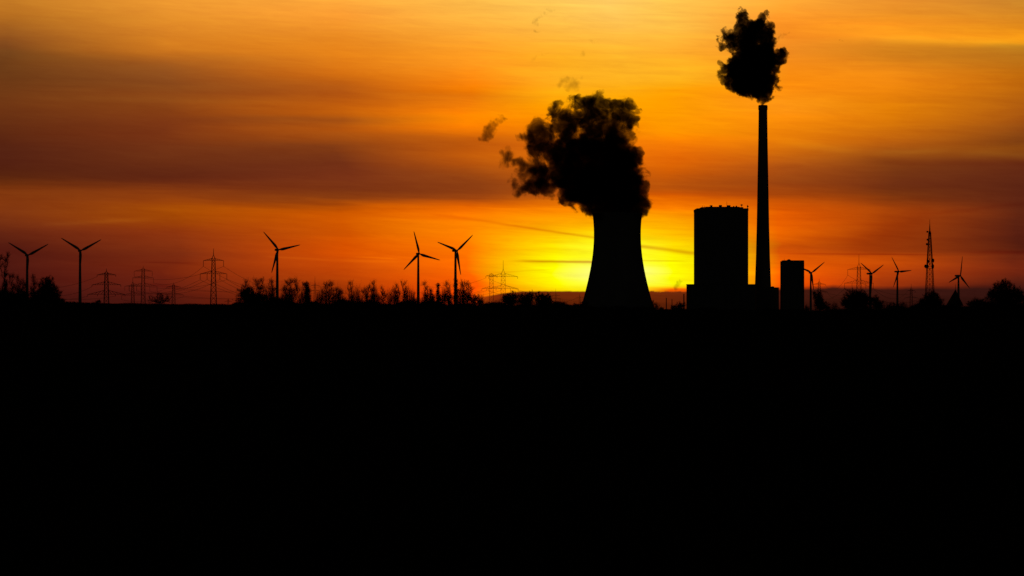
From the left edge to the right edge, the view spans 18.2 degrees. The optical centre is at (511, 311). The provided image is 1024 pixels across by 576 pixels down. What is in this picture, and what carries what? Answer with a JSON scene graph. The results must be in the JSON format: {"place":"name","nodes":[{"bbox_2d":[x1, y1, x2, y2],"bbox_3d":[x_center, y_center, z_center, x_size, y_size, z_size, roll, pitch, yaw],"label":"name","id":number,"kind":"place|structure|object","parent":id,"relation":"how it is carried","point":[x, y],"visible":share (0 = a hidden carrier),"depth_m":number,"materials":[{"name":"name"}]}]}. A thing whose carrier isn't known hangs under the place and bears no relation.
{"place":"outdoors","nodes":[
{"label":"outdoors","id":0,"kind":"place"},
{"bbox_2d":[0,302,1023,575],"bbox_3d":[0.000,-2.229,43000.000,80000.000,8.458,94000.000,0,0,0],"label":"ground","id":1,"kind":"structure","parent":0,"point":[232,440],"depth_m":49.42,"materials":[{"name":"soil"}]},
{"bbox_2d":[0,251,10,302],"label":"bare tree","id":2,"kind":"object","parent":1,"relation":"on","point":[6,259],"visible":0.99,"depth_m":1749.75,"materials":[{"name":"black plant"}]},
{"bbox_2d":[3,270,8,299],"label":"bare tree","id":3,"kind":"object","parent":1,"relation":"on","point":[5,288],"visible":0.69,"depth_m":1799.55,"materials":[{"name":"black plant"}]},
{"bbox_2d":[7,272,16,302],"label":"bare tree","id":4,"kind":"object","parent":1,"relation":"on","point":[12,288],"visible":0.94,"depth_m":1819.61,"materials":[{"name":"black plant"}]},
{"bbox_2d":[14,272,22,302],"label":"bare tree","id":5,"kind":"object","parent":1,"relation":"on","point":[18,290],"visible":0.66,"depth_m":1849.87,"materials":[{"name":"black plant"}]},
{"bbox_2d":[18,277,28,302],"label":"bare tree","id":6,"kind":"object","parent":1,"relation":"on","point":[23,287],"visible":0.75,"depth_m":1849.81,"materials":[{"name":"black plant"}]},
{"bbox_2d":[8,242,47,295],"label":"wind turbine","id":7,"kind":"object","parent":1,"relation":"on","point":[27,258],"visible":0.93,"depth_m":5066.48,"materials":[{"name":"paint"}]},
{"bbox_2d":[30,273,37,296],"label":"bare tree","id":8,"kind":"object","parent":1,"relation":"on","point":[33,288],"visible":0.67,"depth_m":1900.28,"materials":[{"name":"black plant"}]},
{"bbox_2d":[27,291,55,302],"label":"shrub","id":9,"kind":"object","parent":1,"relation":"on","point":[41,297],"visible":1,"depth_m":1699.91,"materials":[{"name":"black plant"}]},
{"bbox_2d":[33,276,62,302],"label":"bare tree","id":10,"kind":"object","parent":1,"relation":"on","point":[46,286],"visible":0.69,"depth_m":1898.92,"materials":[{"name":"black plant"}]},
{"bbox_2d":[61,238,99,301],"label":"wind turbine","id":11,"kind":"object","parent":1,"relation":"on","point":[80,259],"visible":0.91,"depth_m":5068.54,"materials":[{"name":"paint"}]},
{"bbox_2d":[87,269,124,302],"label":"power pylon","id":12,"kind":"object","parent":1,"relation":"on","point":[105,298],"visible":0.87,"depth_m":3598.84,"materials":[{"name":"metal"}]},
{"bbox_2d":[121,282,140,302],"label":"power pylon","id":13,"kind":"object","parent":1,"relation":"on","point":[131,294],"visible":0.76,"depth_m":4899.86,"materials":[{"name":"metal"}]},
{"bbox_2d":[134,268,154,303],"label":"power pylon","id":14,"kind":"object","parent":1,"relation":"on","point":[141,283],"visible":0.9,"depth_m":4398.62,"materials":[{"name":"metal"}]},
{"bbox_2d":[148,291,171,303],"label":"shrub","id":15,"kind":"object","parent":1,"relation":"on","point":[161,298],"visible":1,"depth_m":1899.56,"materials":[{"name":"black plant"}]},
{"bbox_2d":[163,284,181,303],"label":"power pylon","id":16,"kind":"object","parent":1,"relation":"on","point":[173,292],"visible":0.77,"depth_m":5399.08,"materials":[{"name":"metal"}]},
{"bbox_2d":[201,249,225,303],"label":"power pylon","id":17,"kind":"object","parent":1,"relation":"on","point":[211,272],"visible":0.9,"depth_m":3598.76,"materials":[{"name":"metal"}]},
{"bbox_2d":[241,279,249,304],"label":"bare tree","id":18,"kind":"object","parent":1,"relation":"on","point":[247,285],"visible":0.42,"depth_m":1949.78,"materials":[{"name":"black plant"}]},
{"bbox_2d":[231,285,269,305],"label":"shrub","id":19,"kind":"object","parent":1,"relation":"on","point":[249,296],"visible":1,"depth_m":1845.43,"materials":[{"name":"black plant"}]},
{"bbox_2d":[252,277,265,294],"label":"bare tree","id":20,"kind":"object","parent":1,"relation":"on","point":[261,287],"visible":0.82,"depth_m":1949.65,"materials":[{"name":"black plant"}]},
{"bbox_2d":[267,276,276,305],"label":"bare tree","id":21,"kind":"object","parent":1,"relation":"on","point":[272,296],"visible":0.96,"depth_m":1949.28,"materials":[{"name":"black plant"}]},
{"bbox_2d":[264,232,298,296],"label":"wind turbine","id":22,"kind":"object","parent":1,"relation":"on","point":[277,269],"visible":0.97,"depth_m":5012.98,"materials":[{"name":"paint"}]},
{"bbox_2d":[282,277,300,305],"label":"bare tree","id":23,"kind":"object","parent":1,"relation":"on","point":[292,298],"visible":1,"depth_m":1949.44,"materials":[{"name":"black plant"}]},
{"bbox_2d":[301,281,311,305],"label":"bare tree","id":24,"kind":"object","parent":1,"relation":"on","point":[307,297],"visible":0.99,"depth_m":1949.14,"materials":[{"name":"black plant"}]},
{"bbox_2d":[321,280,345,305],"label":"bare tree","id":25,"kind":"object","parent":1,"relation":"on","point":[330,298],"visible":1,"depth_m":1949.41,"materials":[{"name":"black plant"}]},
{"bbox_2d":[346,279,355,302],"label":"bare tree","id":26,"kind":"object","parent":1,"relation":"on","point":[351,295],"visible":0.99,"depth_m":1979.79,"materials":[{"name":"black plant"}]},
{"bbox_2d":[360,282,372,302],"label":"bare tree","id":27,"kind":"object","parent":1,"relation":"on","point":[366,296],"visible":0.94,"depth_m":1979.34,"materials":[{"name":"black plant"}]},
{"bbox_2d":[370,280,379,306],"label":"bare tree","id":28,"kind":"object","parent":1,"relation":"on","point":[372,293],"visible":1,"depth_m":1949.44,"materials":[{"name":"black plant"}]},
{"bbox_2d":[376,287,390,304],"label":"bare tree","id":29,"kind":"object","parent":1,"relation":"on","point":[381,297],"visible":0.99,"depth_m":1999.76,"materials":[{"name":"black plant"}]},
{"bbox_2d":[390,283,403,304],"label":"bare tree","id":30,"kind":"object","parent":1,"relation":"on","point":[397,295],"visible":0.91,"depth_m":1979.62,"materials":[{"name":"black plant"}]},
{"bbox_2d":[400,279,409,306],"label":"bare tree","id":31,"kind":"object","parent":1,"relation":"on","point":[404,294],"visible":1,"depth_m":1949.49,"materials":[{"name":"black plant"}]},
{"bbox_2d":[408,298,418,305],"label":"shrub","id":32,"kind":"object","parent":1,"relation":"on","point":[414,302],"visible":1,"depth_m":1948.51,"materials":[{"name":"black plant"}]},
{"bbox_2d":[404,232,438,301],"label":"wind turbine","id":33,"kind":"object","parent":1,"relation":"on","point":[418,276],"visible":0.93,"depth_m":5243.57,"materials":[{"name":"paint"}]},
{"bbox_2d":[420,280,431,306],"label":"bare tree","id":34,"kind":"object","parent":1,"relation":"on","point":[426,296],"visible":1,"depth_m":1949.82,"materials":[{"name":"black plant"}]},
{"bbox_2d":[429,287,435,306],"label":"bare tree","id":35,"kind":"object","parent":1,"relation":"on","point":[432,297],"visible":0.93,"depth_m":1979.26,"materials":[{"name":"black plant"}]},
{"bbox_2d":[435,283,441,305],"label":"bare tree","id":36,"kind":"object","parent":1,"relation":"on","point":[438,298],"visible":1,"depth_m":1949.26,"materials":[{"name":"black plant"}]},
{"bbox_2d":[441,280,453,306],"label":"bare tree","id":37,"kind":"object","parent":1,"relation":"on","point":[447,293],"visible":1,"depth_m":1949.62,"materials":[{"name":"black plant"}]},
{"bbox_2d":[438,235,472,303],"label":"wind turbine","id":38,"kind":"object","parent":1,"relation":"on","point":[456,256],"visible":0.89,"depth_m":4905.31,"materials":[{"name":"paint"}]},
{"bbox_2d":[452,278,459,306],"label":"bare tree","id":39,"kind":"object","parent":1,"relation":"on","point":[455,297],"visible":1,"depth_m":1949.53,"materials":[{"name":"black plant"}]},
{"bbox_2d":[458,279,475,306],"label":"bare tree","id":40,"kind":"object","parent":1,"relation":"on","point":[466,284],"visible":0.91,"depth_m":1949.75,"materials":[{"name":"black plant"}]},
{"bbox_2d":[464,294,483,306],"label":"shrub","id":41,"kind":"object","parent":1,"relation":"on","point":[473,299],"visible":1,"depth_m":1899.60,"materials":[{"name":"black plant"}]},
{"bbox_2d":[482,273,497,301],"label":"power pylon","id":42,"kind":"object","parent":1,"relation":"on","point":[489,289],"visible":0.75,"depth_m":4996.89,"materials":[{"name":"metal"}]},
{"bbox_2d":[488,271,517,294],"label":"power pylon","id":43,"kind":"object","parent":1,"relation":"on","point":[502,276],"visible":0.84,"depth_m":4297.78,"materials":[{"name":"metal"}]},
{"bbox_2d":[501,290,517,304],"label":"shrub","id":44,"kind":"object","parent":1,"relation":"on","point":[507,299],"visible":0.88,"depth_m":2147.83,"materials":[{"name":"black plant"}]},
{"bbox_2d":[0,282,1023,311],"bbox_3d":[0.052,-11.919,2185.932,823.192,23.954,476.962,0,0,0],"label":"undergrowth","id":45,"kind":"object","parent":1,"relation":"on","point":[344,301],"visible":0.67,"depth_m":1999.98,"materials":[{"name":"black plant"}]},
{"bbox_2d":[517,290,535,305],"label":"shrub","id":46,"kind":"object","parent":1,"relation":"on","point":[527,298],"visible":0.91,"depth_m":2148.43,"materials":[{"name":"black plant"}]},
{"bbox_2d":[533,291,552,304],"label":"shrub","id":47,"kind":"object","parent":1,"relation":"on","point":[545,299],"visible":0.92,"depth_m":2148.55,"materials":[{"name":"black plant"}]},
{"bbox_2d":[572,298,588,307],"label":"shrub","id":48,"kind":"object","parent":1,"relation":"on","point":[582,302],"visible":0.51,"depth_m":2148.50,"materials":[{"name":"black plant"}]},
{"bbox_2d":[583,212,652,307],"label":"cooling tower","id":49,"kind":"structure","parent":1,"relation":"on","point":[617,276],"depth_m":3971.43,"materials":[{"name":"concrete"}]},
{"bbox_2d":[650,300,660,308],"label":"shrub","id":50,"kind":"object","parent":1,"relation":"on","point":[655,304],"visible":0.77,"depth_m":2199.42,"materials":[{"name":"black plant"}]},
{"bbox_2d":[671,302,685,308],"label":"shrub","id":51,"kind":"object","parent":1,"relation":"on","point":[678,306],"visible":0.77,"depth_m":2199.82,"materials":[{"name":"black plant"}]},
{"bbox_2d":[686,284,755,310],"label":"turbine hall","id":52,"kind":"structure","parent":1,"relation":"on","point":[731,296],"depth_m":3960.00,"materials":[{"name":"metal"}]},
{"bbox_2d":[694,204,748,283],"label":"boiler house","id":53,"kind":"structure","parent":1,"relation":"on","point":[720,244],"depth_m":3990.00,"materials":[{"name":"metal"}]},
{"bbox_2d":[755,105,770,287],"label":"chimney","id":54,"kind":"object","parent":1,"relation":"on","point":[762,274],"visible":0.94,"depth_m":4053.96,"materials":[{"name":"concrete"}]},
{"bbox_2d":[755,286,778,309],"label":"annex building","id":55,"kind":"structure","parent":1,"relation":"on","point":[766,297],"depth_m":4020.00,"materials":[{"name":"metal"}]},
{"bbox_2d":[780,259,803,311],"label":"silo block","id":56,"kind":"structure","parent":1,"relation":"on","point":[791,284],"depth_m":3980.00,"materials":[{"name":"concrete"}]},
{"bbox_2d":[804,262,823,310],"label":"wind turbine","id":57,"kind":"object","parent":1,"relation":"on","point":[811,278],"visible":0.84,"depth_m":6808.17,"materials":[{"name":"paint"}]},
{"bbox_2d":[812,290,830,310],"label":"shrub","id":58,"kind":"object","parent":1,"relation":"on","point":[820,303],"visible":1,"depth_m":2198.84,"materials":[{"name":"black plant"}]},
{"bbox_2d":[840,287,871,308],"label":"bare tree","id":59,"kind":"object","parent":1,"relation":"on","point":[860,297],"visible":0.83,"depth_m":2147.01,"materials":[{"name":"black plant"}]},
{"bbox_2d":[844,264,870,291],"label":"power pylon","id":60,"kind":"object","parent":1,"relation":"on","point":[857,275],"visible":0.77,"depth_m":3699.47,"materials":[{"name":"metal"}]},
{"bbox_2d":[861,263,882,306],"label":"wind turbine","id":61,"kind":"object","parent":1,"relation":"on","point":[870,279],"visible":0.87,"depth_m":6163.77,"materials":[{"name":"paint"}]},
{"bbox_2d":[869,294,884,308],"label":"shrub","id":62,"kind":"object","parent":1,"relation":"on","point":[876,303],"visible":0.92,"depth_m":2148.39,"materials":[{"name":"black plant"}]},
{"bbox_2d":[888,302,907,308],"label":"shrub","id":63,"kind":"object","parent":1,"relation":"on","point":[898,306],"visible":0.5,"depth_m":2147.53,"materials":[{"name":"black plant"}]},
{"bbox_2d":[892,258,910,304],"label":"wind turbine","id":64,"kind":"object","parent":1,"relation":"on","point":[898,271],"visible":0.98,"depth_m":6910.72,"materials":[{"name":"paint"}]},
{"bbox_2d":[924,225,933,294],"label":"radio mast","id":65,"kind":"object","parent":1,"relation":"on","point":[926,265],"visible":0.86,"depth_m":2899.16,"materials":[{"name":"metal"}]},
{"bbox_2d":[916,290,944,306],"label":"bare tree","id":66,"kind":"object","parent":1,"relation":"on","point":[933,298],"visible":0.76,"depth_m":2146.93,"materials":[{"name":"black plant"}]},
{"bbox_2d":[947,284,962,306],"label":"pointed tower","id":67,"kind":"structure","parent":1,"relation":"on","point":[954,296],"depth_m":2246.93,"materials":[{"name":"tile"}]},
{"bbox_2d":[950,256,968,297],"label":"wind turbine","id":68,"kind":"object","parent":1,"relation":"on","point":[958,287],"visible":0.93,"depth_m":6081.83,"materials":[{"name":"paint"}]},
{"bbox_2d":[966,297,985,305],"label":"shrub","id":69,"kind":"object","parent":1,"relation":"on","point":[981,300],"visible":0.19,"depth_m":2150.38,"materials":[{"name":"black plant"}]},
{"bbox_2d":[984,277,1023,305],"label":"bare tree","id":70,"kind":"object","parent":1,"relation":"on","point":[1000,292],"visible":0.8,"depth_m":2148.36,"materials":[{"name":"black plant"}]},
{"bbox_2d":[0,0,1023,309],"label":"sky","id":71,"kind":"structure","parent":0,"point":[166,134],"materials":[{"name":"orange"}]}
]}

